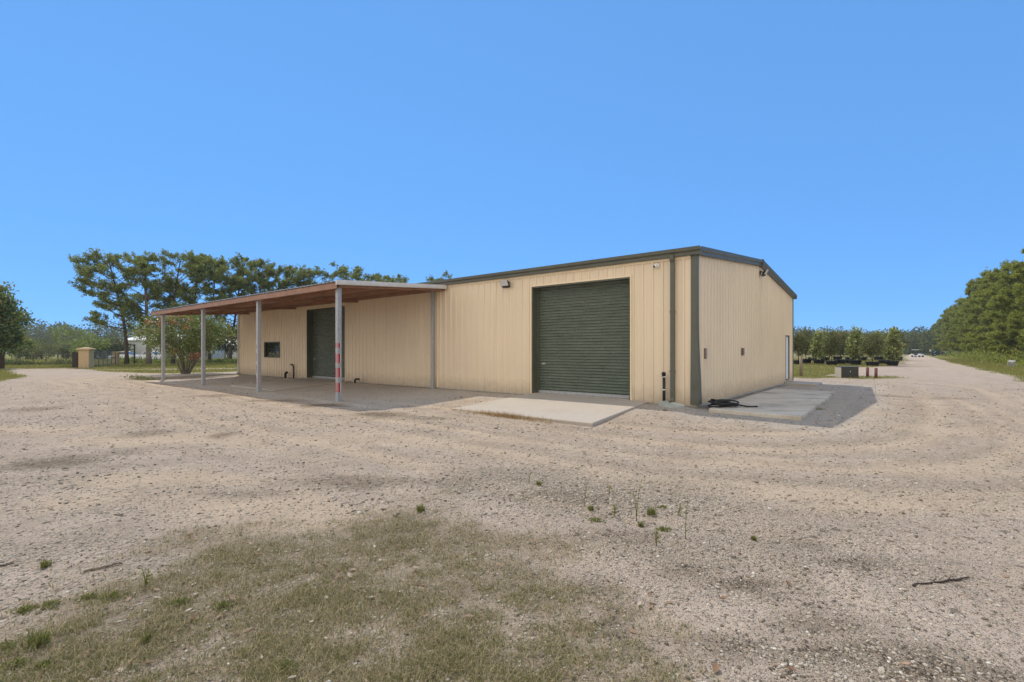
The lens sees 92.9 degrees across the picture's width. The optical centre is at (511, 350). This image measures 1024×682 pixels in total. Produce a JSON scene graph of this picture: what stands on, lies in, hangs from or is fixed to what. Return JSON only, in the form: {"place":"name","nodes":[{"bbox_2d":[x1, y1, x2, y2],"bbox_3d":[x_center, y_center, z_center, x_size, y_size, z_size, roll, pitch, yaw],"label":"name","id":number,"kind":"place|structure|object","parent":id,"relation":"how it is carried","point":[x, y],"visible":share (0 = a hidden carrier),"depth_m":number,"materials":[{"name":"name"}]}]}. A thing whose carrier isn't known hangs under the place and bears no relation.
{"place":"outdoors","nodes":[
{"label":"outdoors","id":0,"kind":"place"},
{"bbox_2d":[0,487,772,681],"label":"dry grass","id":1,"kind":"structure","parent":0,"point":[265,666],"depth_m":2.98,"materials":[{"name":"green plant"}]},
{"bbox_2d":[451,407,552,423],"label":"straw grass","id":2,"kind":"structure","parent":0,"point":[504,415],"depth_m":12.42,"materials":[{"name":"beige plant"}]},
{"bbox_2d":[0,352,1023,681],"bbox_3d":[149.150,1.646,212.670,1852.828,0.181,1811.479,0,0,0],"label":"ground","id":3,"kind":"structure","parent":0,"point":[920,376],"depth_m":5.22,"materials":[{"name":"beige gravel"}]},
{"bbox_2d":[0,638,28,655],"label":"weed","id":4,"kind":"object","parent":3,"relation":"on","point":[6,642],"visible":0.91,"depth_m":2.77,"materials":[{"name":"green plant"}]},
{"bbox_2d":[0,281,35,368],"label":"shade tree","id":5,"kind":"object","parent":3,"relation":"on","point":[12,319],"visible":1,"depth_m":43.77,"materials":[{"name":"green plant"}]},
{"bbox_2d":[0,657,36,672],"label":"weed","id":6,"kind":"object","parent":3,"relation":"on","point":[17,660],"visible":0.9,"depth_m":2.62,"materials":[{"name":"green plant"}]},
{"bbox_2d":[5,603,37,614],"bbox_3d":[-3.206,1.687,3.175,0.151,0.074,0.132,0,0,-25],"label":"weed","id":7,"kind":"object","parent":3,"relation":"on","point":[24,608],"visible":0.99,"depth_m":3.17,"materials":[{"name":"green plant"}]},
{"bbox_2d":[7,337,47,359],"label":"tree","id":8,"kind":"object","parent":3,"relation":"on","point":[30,343],"visible":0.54,"depth_m":87.42,"materials":[{"name":"green plant"}]},
{"bbox_2d":[5,359,71,364],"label":"undergrowth","id":9,"kind":"object","parent":3,"relation":"on","point":[33,362],"visible":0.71,"depth_m":54.30,"materials":[{"name":"green plant"}]},
{"bbox_2d":[25,626,54,647],"bbox_3d":[-2.733,1.649,2.821,0.172,0.112,0.158,0,0,36],"label":"weed","id":10,"kind":"object","parent":3,"relation":"on","point":[36,638],"visible":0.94,"depth_m":2.80,"materials":[{"name":"green plant"}]},
{"bbox_2d":[23,342,58,358],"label":"field bush","id":11,"kind":"object","parent":3,"relation":"on","point":[38,352],"visible":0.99,"depth_m":85.62,"materials":[{"name":"green plant"}]},
{"bbox_2d":[29,659,54,671],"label":"weed","id":12,"kind":"object","parent":3,"relation":"on","point":[37,665],"visible":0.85,"depth_m":2.60,"materials":[{"name":"green plant"}]},
{"bbox_2d":[36,555,56,568],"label":"weed","id":13,"kind":"object","parent":3,"relation":"on","point":[44,564],"visible":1,"depth_m":3.81,"materials":[{"name":"green plant"}]},
{"bbox_2d":[31,598,64,609],"bbox_3d":[-3.071,1.683,3.242,0.191,0.066,0.144,0,0,0],"label":"weed","id":14,"kind":"object","parent":3,"relation":"on","point":[48,604],"visible":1,"depth_m":3.22,"materials":[{"name":"green plant"}]},
{"bbox_2d":[33,333,69,355],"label":"tree","id":15,"kind":"object","parent":3,"relation":"on","point":[48,338],"visible":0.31,"depth_m":139.33,"materials":[{"name":"green plant"}]},
{"bbox_2d":[57,344,72,358],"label":"field bush","id":16,"kind":"object","parent":3,"relation":"on","point":[64,352],"visible":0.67,"depth_m":91.41,"materials":[{"name":"green plant"}]},
{"bbox_2d":[49,322,95,350],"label":"tree","id":17,"kind":"object","parent":3,"relation":"on","point":[81,333],"visible":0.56,"depth_m":128.25,"materials":[{"name":"green plant"}]},
{"bbox_2d":[69,343,89,355],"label":"field bush","id":18,"kind":"object","parent":3,"relation":"on","point":[79,346],"visible":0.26,"depth_m":87.67,"materials":[{"name":"green plant"}]},
{"bbox_2d":[76,347,95,367],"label":"gate pillar","id":19,"kind":"structure","parent":3,"relation":"on","point":[85,356],"depth_m":45.42,"materials":[{"name":"paint"}]},
{"bbox_2d":[72,352,77,367],"bbox_3d":[-40.882,0.810,45.797,0.960,1.850,0.120,0,0,-8],"label":"gate leaf","id":20,"kind":"object","parent":19,"relation":"attached to","point":[74,359],"visible":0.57,"depth_m":45.74,"materials":[{"name":"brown wood"}]},
{"bbox_2d":[74,592,101,601],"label":"weed","id":21,"kind":"object","parent":3,"relation":"on","point":[88,596],"visible":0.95,"depth_m":3.33,"materials":[{"name":"green plant"}]},
{"bbox_2d":[69,334,112,358],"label":"tree","id":22,"kind":"object","parent":3,"relation":"on","point":[99,345],"visible":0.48,"depth_m":91.28,"materials":[{"name":"green plant"}]},
{"bbox_2d":[84,562,120,571],"bbox_3d":[-3.190,1.685,3.793,0.238,0.030,0.026,0,0,-35],"label":"stick","id":23,"kind":"object","parent":3,"relation":"on","point":[104,566],"visible":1,"depth_m":3.79,"materials":[{"name":"beige wood"}]},
{"bbox_2d":[67,248,151,363],"bbox_3d":[-46.806,-5.149,56.949,7.961,13.506,8.461,0,0,-35],"label":"pine tree","id":24,"kind":"object","parent":3,"relation":"on","point":[86,271],"visible":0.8,"depth_m":55.90,"materials":[{"name":"green plant"}]},
{"bbox_2d":[100,590,128,602],"bbox_3d":[-2.751,1.679,3.363,0.171,0.072,0.160,0,0,42],"label":"weed","id":25,"kind":"object","parent":3,"relation":"on","point":[112,594],"visible":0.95,"depth_m":3.33,"materials":[{"name":"green plant"}]},
{"bbox_2d":[113,352,120,363],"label":"gate pillar","id":26,"kind":"structure","parent":3,"relation":"on","point":[117,357],"depth_m":57.50,"materials":[{"name":"paint"}]},
{"bbox_2d":[94,351,115,365],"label":"wire gate","id":27,"kind":"structure","parent":26,"relation":"attached to","point":[111,357],"depth_m":53.52,"materials":[{"name":"grey metal"}]},
{"bbox_2d":[101,335,133,358],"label":"field bush","id":28,"kind":"object","parent":3,"relation":"on","point":[117,345],"visible":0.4,"depth_m":95.53,"materials":[{"name":"green plant"}]},
{"bbox_2d":[5,316,236,353],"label":"wood","id":29,"kind":"object","parent":3,"relation":"on","point":[40,329],"visible":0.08,"depth_m":236.27,"materials":[{"name":"green plant"}]},
{"bbox_2d":[108,351,136,358],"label":"parked car","id":30,"kind":"object","parent":3,"relation":"on","point":[122,354],"visible":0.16,"depth_m":81.21,"materials":[{"name":"white paint"}]},
{"bbox_2d":[83,251,182,363],"bbox_3d":[-43.835,-5.085,57.325,8.042,13.394,9.100,0,0,0],"label":"pine tree","id":31,"kind":"object","parent":3,"relation":"on","point":[126,303],"visible":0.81,"depth_m":56.18,"materials":[{"name":"green plant"}]},
{"bbox_2d":[121,374,166,380],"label":"undergrowth","id":32,"kind":"object","parent":3,"relation":"on","point":[137,377],"visible":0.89,"depth_m":28.37,"materials":[{"name":"green plant"}]},
{"bbox_2d":[136,566,151,587],"bbox_3d":[-2.642,1.618,3.490,0.075,0.175,0.100,0,0,27],"label":"weed","id":33,"kind":"object","parent":3,"relation":"on","point":[147,577],"visible":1,"depth_m":3.50,"materials":[{"name":"green plant"}]},
{"bbox_2d":[139,630,154,642],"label":"weed","id":34,"kind":"object","parent":3,"relation":"on","point":[148,637],"visible":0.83,"depth_m":2.84,"materials":[{"name":"green plant"}]},
{"bbox_2d":[136,351,160,359],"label":"parked car","id":35,"kind":"object","parent":3,"relation":"on","point":[152,352],"visible":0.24,"depth_m":81.13,"materials":[{"name":"white paint"}]},
{"bbox_2d":[102,355,236,363],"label":"undergrowth","id":36,"kind":"object","parent":3,"relation":"on","point":[218,360],"visible":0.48,"depth_m":62.66,"materials":[{"name":"green plant"}]},
{"bbox_2d":[120,334,223,357],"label":"pale building","id":37,"kind":"structure","parent":3,"relation":"on","point":[140,348],"depth_m":100.00,"materials":[{"name":"metal"}]},
{"bbox_2d":[137,249,209,363],"bbox_3d":[-40.864,-5.442,59.157,7.897,14.109,8.003,0,0,0],"label":"pine tree","id":38,"kind":"object","parent":3,"relation":"on","point":[191,265],"visible":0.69,"depth_m":58.59,"materials":[{"name":"green plant"}]},
{"bbox_2d":[166,595,193,606],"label":"weed","id":39,"kind":"object","parent":3,"relation":"on","point":[181,601],"visible":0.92,"depth_m":3.26,"materials":[{"name":"green plant"}]},
{"bbox_2d":[126,306,236,373],"bbox_3d":[-21.632,-0.536,32.505,6.625,4.963,5.670,0,0,0],"label":"crape myrtle","id":40,"kind":"object","parent":3,"relation":"on","point":[189,326],"visible":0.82,"depth_m":31.70,"materials":[{"name":"green plant"}]},
{"bbox_2d":[135,352,236,359],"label":"chain fence","id":41,"kind":"object","parent":3,"relation":"on","point":[138,354],"visible":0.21,"depth_m":70.76,"materials":[{"name":"metal"}]},
{"bbox_2d":[139,372,239,379],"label":"walkway","id":42,"kind":"structure","parent":3,"relation":"on","point":[173,376],"depth_m":30.05,"materials":[{"name":"concrete"}]},
{"bbox_2d":[158,253,228,362],"bbox_3d":[-39.975,-5.481,62.323,7.679,14.182,8.573,0,0,19],"label":"pine tree","id":43,"kind":"object","parent":3,"relation":"on","point":[189,294],"visible":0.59,"depth_m":61.39,"materials":[{"name":"green plant"}]},
{"bbox_2d":[173,254,252,362],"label":"pine tree","id":44,"kind":"object","parent":3,"relation":"on","point":[238,286],"visible":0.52,"depth_m":65.85,"materials":[{"name":"green plant"}]},
{"bbox_2d":[212,321,236,358],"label":"tree","id":45,"kind":"object","parent":3,"relation":"on","point":[225,348],"visible":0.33,"depth_m":89.72,"materials":[{"name":"green plant"}]},
{"bbox_2d":[211,599,237,611],"bbox_3d":[-1.930,1.678,3.225,0.191,0.060,0.142,0,0,0],"label":"weed","id":46,"kind":"object","parent":3,"relation":"on","point":[223,603],"visible":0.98,"depth_m":3.22,"materials":[{"name":"green plant"}]},
{"bbox_2d":[210,252,280,358],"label":"pine tree","id":47,"kind":"object","parent":3,"relation":"on","point":[237,263],"visible":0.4,"depth_m":69.85,"materials":[{"name":"green plant"}]},
{"bbox_2d":[230,259,290,315],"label":"pine tree","id":48,"kind":"object","parent":3,"relation":"on","point":[259,279],"visible":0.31,"depth_m":71.31,"materials":[{"name":"green plant"}]},
{"bbox_2d":[260,263,314,291],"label":"pine tree","id":49,"kind":"object","parent":3,"relation":"on","point":[287,268],"visible":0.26,"depth_m":74.38,"materials":[{"name":"green plant"}]},
{"bbox_2d":[273,659,302,675],"bbox_3d":[-1.221,1.687,2.591,0.165,0.073,0.122,0,0,15],"label":"weed","id":50,"kind":"object","parent":3,"relation":"on","point":[284,663],"visible":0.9,"depth_m":2.60,"materials":[{"name":"green plant"}]},
{"bbox_2d":[231,378,350,391],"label":"canopy slab","id":51,"kind":"structure","parent":3,"relation":"on","point":[285,384],"depth_m":23.08,"materials":[{"name":"concrete"}]},
{"bbox_2d":[151,280,446,401],"bbox_3d":[-11.945,-0.464,24.159,19.972,4.422,4.955,0,0,39],"label":"canopy","id":52,"kind":"object","parent":3,"relation":"on","point":[338,293],"visible":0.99,"depth_m":20.20,"materials":[{"name":"metal"}]},
{"bbox_2d":[281,264,329,288],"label":"pine tree","id":53,"kind":"object","parent":3,"relation":"on","point":[303,273],"visible":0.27,"depth_m":73.57,"materials":[{"name":"green plant"}]},
{"bbox_2d":[324,261,366,281],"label":"pine tree","id":54,"kind":"object","parent":3,"relation":"on","point":[343,271],"visible":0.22,"depth_m":74.36,"materials":[{"name":"green plant"}]},
{"bbox_2d":[354,273,381,280],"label":"pine tree","id":55,"kind":"object","parent":3,"relation":"on","point":[368,277],"visible":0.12,"depth_m":80.66,"materials":[{"name":"green plant"}]},
{"bbox_2d":[369,274,409,282],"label":"pine tree","id":56,"kind":"object","parent":3,"relation":"on","point":[386,278],"visible":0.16,"depth_m":78.32,"materials":[{"name":"green plant"}]},
{"bbox_2d":[415,501,426,511],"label":"weed","id":57,"kind":"object","parent":3,"relation":"on","point":[421,509],"visible":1,"depth_m":5.14,"materials":[{"name":"green plant"}]},
{"bbox_2d":[421,270,452,282],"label":"pine tree","id":58,"kind":"object","parent":3,"relation":"on","point":[440,278],"visible":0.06,"depth_m":81.03,"materials":[{"name":"green plant"}]},
{"bbox_2d":[0,358,1023,381],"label":"lawn grass","id":59,"kind":"structure","parent":3,"relation":"on","point":[979,364],"depth_m":47.73,"materials":[{"name":"green plant"}]},
{"bbox_2d":[23,462,1008,681],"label":"leaf litter","id":60,"kind":"object","parent":3,"relation":"on","point":[716,668],"visible":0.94,"depth_m":3.31,"materials":[{"name":"brown plant"}]},
{"bbox_2d":[236,245,796,406],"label":"warehouse","id":61,"kind":"structure","parent":3,"relation":"on","point":[699,325],"depth_m":17.30,"materials":[{"name":"dark green painted steel"},{"name":"tan painted steel"},{"name":"black plastic"}]},
{"bbox_2d":[264,342,279,357],"bbox_3d":[-14.535,-0.065,29.518,1.980,0.950,0.120,0,0,39],"label":"window","id":62,"kind":"structure","parent":61,"relation":"in","point":[271,349],"depth_m":29.60,"materials":[{"name":"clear glass"}]},
{"bbox_2d":[306,305,345,380],"bbox_3d":[-9.615,-0.430,26.018,3.870,4.260,0.860,0,0,39],"label":"roll up door","id":63,"kind":"structure","parent":61,"relation":"in","point":[320,323],"depth_m":26.39,"materials":[{"name":"metal"}]},
{"bbox_2d":[500,280,510,287],"bbox_3d":[-0.233,-2.427,17.703,0.360,0.262,0.270,0,0,39],"label":"flood light","id":64,"kind":"object","parent":61,"relation":"attached to","point":[505,284],"visible":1,"depth_m":17.65,"materials":[{"name":"white plastic"}]},
{"bbox_2d":[530,275,631,399],"bbox_3d":[2.406,-0.423,16.279,3.826,4.246,0.860,0,0,39],"label":"roll up door","id":65,"kind":"structure","parent":61,"relation":"in","point":[581,330],"depth_m":16.16,"materials":[{"name":"metal"}]},
{"bbox_2d":[785,335,789,382],"bbox_3d":[13.466,0.425,23.838,0.155,2.350,0.990,0,0,39],"label":"walk door","id":66,"kind":"structure","parent":61,"relation":"in","point":[787,338],"depth_m":24.03,"materials":[{"name":"white paint"}]},
{"bbox_2d":[452,393,647,426],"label":"concrete slab","id":67,"kind":"structure","parent":3,"relation":"on","point":[584,411],"depth_m":13.56,"materials":[{"name":"concrete"}]},
{"bbox_2d":[647,506,656,515],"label":"weed","id":68,"kind":"object","parent":3,"relation":"on","point":[651,510],"visible":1,"depth_m":5.04,"materials":[{"name":"green plant"}]},
{"bbox_2d":[655,525,671,531],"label":"weed","id":69,"kind":"object","parent":3,"relation":"on","point":[663,528],"visible":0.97,"depth_m":4.66,"materials":[{"name":"green plant"}]},
{"bbox_2d":[662,372,665,400],"bbox_3d":[4.355,1.133,13.973,0.124,1.045,0.170,0,0,39],"label":"standpipe","id":70,"kind":"object","parent":3,"relation":"on","point":[663,386],"visible":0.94,"depth_m":13.97,"materials":[{"name":"black plastic"}]},
{"bbox_2d":[658,401,684,407],"bbox_3d":[4.431,1.508,13.607,0.520,0.160,0.590,0,0,-23],"label":"splash block","id":71,"kind":"object","parent":3,"relation":"on","point":[667,404],"depth_m":13.55,"materials":[{"name":"grey concrete"}]},
{"bbox_2d":[709,396,822,419],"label":"side slab","id":72,"kind":"structure","parent":3,"relation":"on","point":[793,409],"depth_m":13.09,"materials":[{"name":"concrete"}]},
{"bbox_2d":[707,399,757,407],"bbox_3d":[6.037,1.442,13.510,1.281,0.232,0.723,0,0,-18],"label":"hose coil","id":73,"kind":"object","parent":72,"relation":"on","point":[723,402],"visible":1,"depth_m":13.26,"materials":[{"name":"rubber"}]},
{"bbox_2d":[751,388,834,402],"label":"side slab","id":74,"kind":"structure","parent":3,"relation":"on","point":[823,396],"depth_m":17.06,"materials":[{"name":"concrete"}]},
{"bbox_2d":[799,356,802,375],"bbox_3d":[19.269,1.135,32.433,0.205,1.534,0.200,0,0,0],"label":"fence post","id":75,"kind":"object","parent":3,"relation":"on","point":[800,366],"visible":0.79,"depth_m":32.38,"materials":[{"name":"brown wood"}]},
{"bbox_2d":[794,330,810,364],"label":"potted tree","id":76,"kind":"object","parent":3,"relation":"on","point":[800,344],"visible":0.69,"depth_m":56.26,"materials":[{"name":"green plant"}]},
{"bbox_2d":[785,381,821,385],"bbox_3d":[14.115,1.670,23.536,1.290,0.280,2.000,0,0,39],"label":"door step","id":77,"kind":"object","parent":3,"relation":"on","point":[798,383],"depth_m":23.04,"materials":[{"name":"concrete"}]},
{"bbox_2d":[796,325,814,363],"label":"potted tree","id":78,"kind":"object","parent":3,"relation":"on","point":[807,332],"visible":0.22,"depth_m":60.69,"materials":[{"name":"green plant"}]},
{"bbox_2d":[805,328,826,363],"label":"potted tree","id":79,"kind":"object","parent":3,"relation":"on","point":[816,348],"visible":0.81,"depth_m":58.42,"materials":[{"name":"green plant"}]},
{"bbox_2d":[819,329,845,364],"bbox_3d":[35.274,-0.496,53.757,2.580,4.190,2.510,0,0,4],"label":"potted tree","id":80,"kind":"object","parent":3,"relation":"on","point":[829,346],"visible":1,"depth_m":53.38,"materials":[{"name":"green plant"}]},
{"bbox_2d":[832,331,851,363],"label":"potted tree","id":81,"kind":"object","parent":3,"relation":"on","point":[841,352],"visible":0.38,"depth_m":58.36,"materials":[{"name":"green plant"}]},
{"bbox_2d":[835,366,858,377],"bbox_3d":[21.129,1.403,30.728,1.180,0.845,0.760,0,0,6],"label":"utility box","id":82,"kind":"object","parent":3,"relation":"on","point":[846,371],"visible":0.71,"depth_m":30.40,"materials":[{"name":"grey paint"}]},
{"bbox_2d":[845,324,865,364],"bbox_3d":[38.627,-0.717,54.652,2.418,4.632,2.154,0,0,-44],"label":"potted tree","id":83,"kind":"object","parent":3,"relation":"on","point":[856,338],"visible":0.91,"depth_m":54.30,"materials":[{"name":"green plant"}]},
{"bbox_2d":[794,326,922,353],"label":"wood","id":84,"kind":"object","parent":3,"relation":"on","point":[822,328],"depth_m":265.91,"materials":[{"name":"green plant"}]},
{"bbox_2d":[855,331,887,365],"bbox_3d":[37.801,-0.304,51.124,2.860,3.808,2.782,0,0,-26],"label":"potted tree","id":85,"kind":"object","parent":3,"relation":"on","point":[871,348],"visible":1,"depth_m":50.72,"materials":[{"name":"green plant"}]},
{"bbox_2d":[875,331,890,363],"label":"potted tree","id":86,"kind":"object","parent":3,"relation":"on","point":[882,361],"visible":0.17,"depth_m":58.40,"materials":[{"name":"green plant"}]},
{"bbox_2d":[881,326,905,365],"bbox_3d":[40.580,-0.523,51.820,2.303,4.245,2.248,0,0,-33],"label":"potted tree","id":87,"kind":"object","parent":3,"relation":"on","point":[895,348],"visible":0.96,"depth_m":51.58,"materials":[{"name":"green plant"}]},
{"bbox_2d":[893,330,909,360],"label":"potted tree","id":88,"kind":"object","parent":3,"relation":"on","point":[903,340],"visible":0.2,"depth_m":77.19,"materials":[{"name":"green plant"}]},
{"bbox_2d":[882,325,944,354],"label":"wood","id":89,"kind":"object","parent":3,"relation":"on","point":[920,341],"visible":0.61,"depth_m":185.47,"materials":[{"name":"green plant"}]},
{"bbox_2d":[912,575,968,586],"bbox_3d":[3.140,1.685,3.575,0.542,0.027,0.058,0,0,-13],"label":"stick","id":90,"kind":"object","parent":3,"relation":"on","point":[934,581],"visible":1,"depth_m":3.56,"materials":[{"name":"brown wood"}]},
{"bbox_2d":[931,308,950,340],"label":"pine tree","id":91,"kind":"object","parent":3,"relation":"on","point":[939,324],"visible":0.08,"depth_m":190.57,"materials":[{"name":"green plant"}]},
{"bbox_2d":[932,305,953,350],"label":"pine tree","id":92,"kind":"object","parent":3,"relation":"on","point":[937,347],"visible":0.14,"depth_m":169.42,"materials":[{"name":"green plant"}]},
{"bbox_2d":[939,297,961,350],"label":"pine tree","id":93,"kind":"object","parent":3,"relation":"on","point":[948,319],"visible":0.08,"depth_m":151.96,"materials":[{"name":"green plant"}]},
{"bbox_2d":[940,298,962,351],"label":"pine tree","id":94,"kind":"object","parent":3,"relation":"on","point":[948,326],"visible":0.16,"depth_m":136.31,"materials":[{"name":"green plant"}]},
{"bbox_2d":[946,278,978,354],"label":"pine tree","id":95,"kind":"object","parent":3,"relation":"on","point":[969,291],"visible":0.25,"depth_m":112.11,"materials":[{"name":"green plant"}]},
{"bbox_2d":[950,296,995,354],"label":"pine tree","id":96,"kind":"object","parent":3,"relation":"on","point":[968,297],"visible":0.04,"depth_m":123.05,"materials":[{"name":"green plant"}]},
{"bbox_2d":[955,267,991,353],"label":"pine tree","id":97,"kind":"object","parent":3,"relation":"on","point":[963,338],"visible":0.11,"depth_m":100.40,"materials":[{"name":"green plant"}]},
{"bbox_2d":[937,343,1023,366],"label":"undergrowth","id":98,"kind":"object","parent":3,"relation":"on","point":[985,354],"visible":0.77,"depth_m":70.24,"materials":[{"name":"green plant"}]},
{"bbox_2d":[957,274,1005,358],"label":"pine tree","id":99,"kind":"object","parent":3,"relation":"on","point":[973,316],"visible":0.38,"depth_m":90.80,"materials":[{"name":"green plant"}]},
{"bbox_2d":[969,259,1012,352],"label":"pine tree","id":100,"kind":"object","parent":3,"relation":"on","point":[982,301],"visible":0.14,"depth_m":81.93,"materials":[{"name":"green plant"}]},
{"bbox_2d":[966,259,1023,359],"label":"pine tree","id":101,"kind":"object","parent":3,"relation":"on","point":[983,339],"visible":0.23,"depth_m":74.14,"materials":[{"name":"green plant"}]},
{"bbox_2d":[985,248,1023,356],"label":"pine tree","id":102,"kind":"object","parent":3,"relation":"on","point":[1001,300],"visible":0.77,"depth_m":60.49,"materials":[{"name":"green plant"}]},
{"bbox_2d":[994,271,1023,355],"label":"pine tree","id":103,"kind":"object","parent":3,"relation":"on","point":[1004,320],"visible":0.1,"depth_m":67.33,"materials":[{"name":"green plant"}]},
{"bbox_2d":[1007,360,1015,366],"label":"stone block","id":104,"kind":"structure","parent":3,"relation":"on","point":[1010,363],"depth_m":48.34,"materials":[{"name":"white stone"}]},
{"bbox_2d":[1009,281,1023,345],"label":"pine tree","id":105,"kind":"object","parent":3,"relation":"on","point":[1018,293],"visible":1,"depth_m":54.23,"materials":[{"name":"green plant"}]},
{"bbox_2d":[0,0,1023,338],"label":"sky","id":106,"kind":"structure","parent":0,"point":[870,152],"materials":[{"name":"blue"}]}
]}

